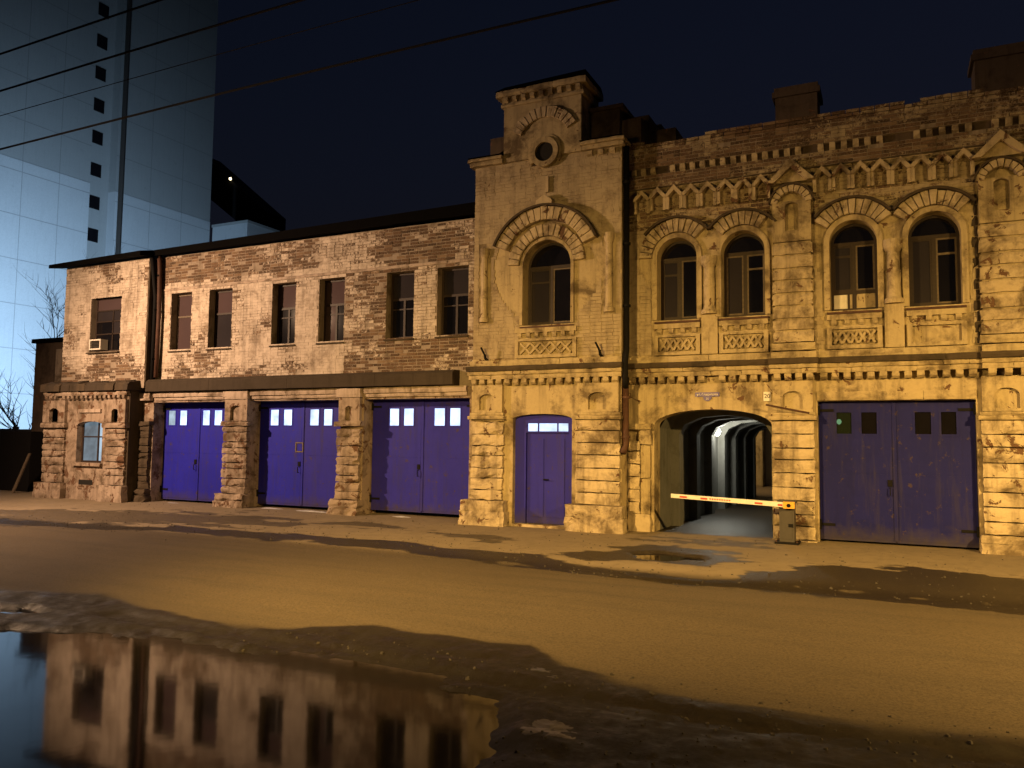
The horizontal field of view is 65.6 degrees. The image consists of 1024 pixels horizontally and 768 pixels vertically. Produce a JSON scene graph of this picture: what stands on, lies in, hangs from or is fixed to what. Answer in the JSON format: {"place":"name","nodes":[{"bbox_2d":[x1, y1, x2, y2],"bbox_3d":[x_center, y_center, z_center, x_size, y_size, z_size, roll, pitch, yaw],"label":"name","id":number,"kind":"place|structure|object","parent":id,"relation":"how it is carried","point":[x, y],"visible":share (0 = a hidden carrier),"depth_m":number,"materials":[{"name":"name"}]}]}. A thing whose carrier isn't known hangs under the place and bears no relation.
{"place":"outdoors","nodes":[
{"label":"outdoors","id":0,"kind":"place"},
{"bbox_2d":[0,0,162,54],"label":"overhead wire","id":1,"kind":"object","parent":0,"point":[87,24],"visible":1,"depth_m":18.94,"materials":[{"name":"black metal"}]},
{"bbox_2d":[0,0,304,91],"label":"overhead wire","id":2,"kind":"object","parent":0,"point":[175,37],"visible":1,"depth_m":17.71,"materials":[{"name":"black metal"}]},
{"bbox_2d":[0,0,418,115],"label":"overhead wire","id":3,"kind":"object","parent":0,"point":[219,54],"visible":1,"depth_m":16.80,"materials":[{"name":"black metal"}]},
{"bbox_2d":[0,0,618,149],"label":"overhead wire","id":4,"kind":"object","parent":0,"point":[397,50],"visible":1,"depth_m":15.44,"materials":[{"name":"black metal"}]},
{"bbox_2d":[0,486,1023,767],"bbox_3d":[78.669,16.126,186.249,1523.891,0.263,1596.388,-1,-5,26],"label":"ground","id":5,"kind":"structure","parent":0,"point":[910,660],"depth_m":8.91,"materials":[{"name":"brown asphalt"}]},
{"bbox_2d":[0,427,30,432],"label":"concrete fence","id":6,"kind":"object","parent":5,"relation":"on","point":[15,429],"visible":0.16,"depth_m":30.22,"materials":[{"name":"grey concrete"}]},
{"bbox_2d":[0,609,39,612],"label":"puddle","id":7,"kind":"object","parent":5,"relation":"on","point":[17,611],"visible":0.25,"depth_m":9.23,"materials":[{"name":"black liquid"}]},
{"bbox_2d":[11,453,30,492],"bbox_3d":[-15.544,2.823,25.148,0.516,1.250,0.114,2,-4,-20],"label":"leaning board","id":8,"kind":"object","parent":5,"relation":"on","point":[20,474],"visible":1,"depth_m":25.13,"materials":[{"name":"brown wood"}]},
{"bbox_2d":[0,431,45,491],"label":"tool shed","id":9,"kind":"structure","parent":5,"relation":"on","point":[16,447],"depth_m":26.05,"materials":[{"name":"wood"}]},
{"bbox_2d":[31,337,62,431],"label":"outbuilding","id":10,"kind":"structure","parent":5,"relation":"on","point":[48,361],"depth_m":27.20,"materials":[{"name":"brick"}]},
{"bbox_2d":[0,241,124,428],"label":"bare tree","id":11,"kind":"object","parent":5,"relation":"on","point":[12,421],"visible":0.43,"depth_m":34.72,"materials":[{"name":"brown plant"}]},
{"bbox_2d":[0,0,217,428],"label":"high-rise building","id":12,"kind":"structure","parent":5,"relation":"on","point":[139,182],"depth_m":66.46,"materials":[{"name":"concrete"}]},
{"bbox_2d":[87,228,97,242],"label":"window","id":13,"kind":"structure","parent":12,"relation":"in","point":[92,235],"depth_m":67.27,"materials":[{"name":"black glass"}]},
{"bbox_2d":[89,195,99,209],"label":"window","id":14,"kind":"structure","parent":12,"relation":"in","point":[94,202],"depth_m":67.48,"materials":[{"name":"black glass"}]},
{"bbox_2d":[90,162,101,177],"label":"window","id":15,"kind":"structure","parent":12,"relation":"in","point":[95,168],"depth_m":67.65,"materials":[{"name":"black glass"}]},
{"bbox_2d":[92,130,102,145],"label":"window","id":16,"kind":"structure","parent":12,"relation":"in","point":[97,137],"depth_m":67.88,"materials":[{"name":"black glass"}]},
{"bbox_2d":[94,97,104,113],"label":"window","id":17,"kind":"structure","parent":12,"relation":"in","point":[99,104],"depth_m":68.10,"materials":[{"name":"black glass"}]},
{"bbox_2d":[95,65,105,81],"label":"window","id":18,"kind":"structure","parent":12,"relation":"in","point":[100,73],"depth_m":68.26,"materials":[{"name":"black glass"}]},
{"bbox_2d":[97,33,107,50],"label":"window","id":19,"kind":"structure","parent":12,"relation":"in","point":[102,42],"depth_m":68.50,"materials":[{"name":"black glass"}]},
{"bbox_2d":[98,2,108,19],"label":"window","id":20,"kind":"structure","parent":12,"relation":"in","point":[103,10],"depth_m":68.65,"materials":[{"name":"black glass"}]},
{"bbox_2d":[212,220,278,240],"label":"elevator annex","id":21,"kind":"object","parent":5,"relation":"on","point":[230,230],"visible":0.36,"depth_m":76.71,"materials":[{"name":"concrete"}]},
{"bbox_2d":[211,158,285,230],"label":"conveyor gallery","id":22,"kind":"object","parent":5,"relation":"on","point":[234,196],"visible":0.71,"depth_m":89.02,"materials":[{"name":"black metal"}]},
{"bbox_2d":[0,630,498,767],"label":"puddle","id":23,"kind":"object","parent":5,"relation":"on","point":[89,700],"visible":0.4,"depth_m":5.97,"materials":[{"name":"black liquid"}]},
{"bbox_2d":[32,202,474,515],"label":"garage wing","id":24,"kind":"structure","parent":5,"relation":"on","point":[325,365],"depth_m":20.87,"materials":[{"name":"beige brick"}]},
{"bbox_2d":[71,422,102,466],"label":"window","id":25,"kind":"structure","parent":24,"relation":"in","point":[91,450],"depth_m":23.17,"materials":[{"name":"blue glass"}]},
{"bbox_2d":[89,339,107,350],"bbox_3d":[-12.215,-1.151,23.459,0.490,0.310,0.250,-1,-5,26],"label":"air conditioner","id":26,"kind":"object","parent":24,"relation":"attached to","point":[98,344],"visible":1,"depth_m":23.39,"materials":[{"name":"white paint"}]},
{"bbox_2d":[86,296,121,353],"bbox_3d":[-11.918,-1.734,23.400,1.360,1.690,0.320,-1,-5,26],"label":"window","id":27,"kind":"structure","parent":24,"relation":"in","point":[108,312],"depth_m":23.54,"materials":[{"name":"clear glass"}]},
{"bbox_2d":[167,294,191,352],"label":"window","id":28,"kind":"structure","parent":24,"relation":"in","point":[183,332],"depth_m":22.73,"materials":[{"name":"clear glass"}]},
{"bbox_2d":[205,290,232,350],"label":"window","id":29,"kind":"structure","parent":24,"relation":"in","point":[223,299],"depth_m":22.07,"materials":[{"name":"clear glass"}]},
{"bbox_2d":[269,284,296,346],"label":"window","id":30,"kind":"structure","parent":24,"relation":"in","point":[286,293],"depth_m":21.09,"materials":[{"name":"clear glass"}]},
{"bbox_2d":[316,279,344,344],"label":"window","id":31,"kind":"structure","parent":24,"relation":"in","point":[334,289],"depth_m":20.41,"materials":[{"name":"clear glass"}]},
{"bbox_2d":[383,272,414,340],"bbox_3d":[-2.673,-1.889,19.369,0.860,1.690,0.320,-1,-5,26],"label":"window","id":32,"kind":"structure","parent":24,"relation":"in","point":[402,289],"depth_m":19.51,"materials":[{"name":"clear glass"}]},
{"bbox_2d":[434,267,468,337],"bbox_3d":[-1.348,-1.920,18.733,0.900,1.690,0.320,-1,-5,26],"label":"window","id":33,"kind":"structure","parent":24,"relation":"in","point":[455,281],"depth_m":18.87,"materials":[{"name":"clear glass"}]},
{"bbox_2d":[296,510,325,512],"bbox_3d":[-4.986,3.179,19.843,1.223,0.051,0.174,-1,-5,26],"label":"snow patch","id":34,"kind":"object","parent":5,"relation":"on","point":[311,511],"visible":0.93,"depth_m":19.82,"materials":[{"name":"white snow"}]},
{"bbox_2d":[0,504,1021,767],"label":"grit","id":35,"kind":"object","parent":5,"relation":"on","point":[612,674],"visible":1,"depth_m":6.54,"materials":[{"name":"gravel"}]},
{"bbox_2d":[521,667,556,677],"bbox_3d":[0.295,2.505,6.908,0.835,0.025,0.504,-1,-5,26],"label":"ice patch","id":36,"kind":"object","parent":5,"relation":"on","point":[539,669],"visible":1,"depth_m":6.96,"materials":[{"name":"grey ice"}]},
{"bbox_2d":[521,719,575,738],"bbox_3d":[0.301,2.398,5.542,0.612,0.046,0.658,-1,-4,16],"label":"ice patch","id":37,"kind":"object","parent":5,"relation":"on","point":[549,726],"visible":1,"depth_m":5.51,"materials":[{"name":"grey ice"}]},
{"bbox_2d":[632,553,703,560],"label":"puddle","id":38,"kind":"object","parent":5,"relation":"on","point":[660,557],"visible":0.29,"depth_m":13.16,"materials":[{"name":"black liquid"}]},
{"bbox_2d":[671,494,800,544],"bbox_3d":[4.214,2.555,15.045,2.330,0.880,0.475,-1,-5,26],"label":"boom barrier","id":39,"kind":"object","parent":5,"relation":"on","point":[787,522],"visible":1,"depth_m":14.57,"materials":[{"name":"metal"}]},
{"bbox_2d":[781,509,791,539],"bbox_3d":[5.028,2.568,14.533,0.180,0.540,0.007,-1,-5,26],"label":"cabinet door","id":40,"kind":"structure","parent":39,"relation":"in","point":[786,515],"depth_m":14.53,"materials":[{"name":"grey metal"}]},
{"bbox_2d":[458,41,1023,555],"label":"corner tower building","id":41,"kind":"structure","parent":5,"relation":"on","point":[850,283],"depth_m":15.66,"materials":[{"name":"brick"}]},
{"bbox_2d":[520,243,573,328],"bbox_3d":[0.817,-2.150,17.246,1.240,1.905,0.370,-1,-5,26],"label":"window","id":42,"kind":"structure","parent":41,"relation":"in","point":[549,274],"depth_m":17.39,"materials":[{"name":"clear glass"}]},
{"bbox_2d":[527,433,568,524],"bbox_3d":[0.765,2.016,16.982,0.980,1.935,0.134,-1,-5,26],"label":"door","id":43,"kind":"structure","parent":41,"relation":"in","point":[547,453],"depth_m":16.98,"materials":[{"name":"paint"}]},
{"bbox_2d":[654,241,699,323],"bbox_3d":[3.459,-2.119,16.460,0.940,1.770,0.370,-1,-5,26],"label":"window","id":44,"kind":"structure","parent":41,"relation":"in","point":[679,259],"depth_m":16.59,"materials":[{"name":"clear glass"}]},
{"bbox_2d":[695,392,718,400],"bbox_3d":[3.906,0.254,15.892,0.480,0.175,0.014,-1,-5,26],"label":"street sign","id":45,"kind":"object","parent":41,"relation":"attached to","point":[706,396],"visible":1,"depth_m":15.89,"materials":[{"name":"white metal"}]},
{"bbox_2d":[718,234,768,320],"bbox_3d":[4.648,-2.152,15.890,0.960,1.780,0.370,-1,-5,26],"label":"window","id":46,"kind":"structure","parent":41,"relation":"in","point":[744,255],"depth_m":16.01,"materials":[{"name":"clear glass"}]},
{"bbox_2d":[763,392,770,400],"bbox_3d":[4.942,0.242,15.393,0.130,0.180,0.016,-1,-5,26],"label":"house number","id":47,"kind":"object","parent":41,"relation":"attached to","point":[766,396],"visible":1,"depth_m":15.39,"materials":[{"name":"white paint"}]},
{"bbox_2d":[766,404,809,413],"bbox_3d":[5.192,0.468,14.976,0.787,0.200,0.036,-1,-5,26],"label":"iron bar","id":48,"kind":"object","parent":41,"relation":"attached to","point":[787,408],"visible":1,"depth_m":14.95,"materials":[{"name":"brown metal"}]},
{"bbox_2d":[827,224,881,314],"bbox_3d":[6.460,-2.189,15.020,0.940,1.770,0.370,-1,-5,26],"label":"window","id":49,"kind":"structure","parent":41,"relation":"in","point":[853,248],"depth_m":15.13,"materials":[{"name":"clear glass"}]},
{"bbox_2d":[906,215,966,310],"bbox_3d":[7.677,-2.222,14.436,0.960,1.780,0.370,-1,-5,26],"label":"window","id":50,"kind":"structure","parent":41,"relation":"in","point":[934,240],"depth_m":14.54,"materials":[{"name":"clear glass"}]},
{"bbox_2d":[756,428,771,486],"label":"courtyard house","id":51,"kind":"structure","parent":5,"relation":"on","point":[763,460],"depth_m":33.95,"materials":[{"name":"paint"}]},
{"bbox_2d":[209,0,1023,241],"label":"sky","id":52,"kind":"structure","parent":0,"point":[398,132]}
]}

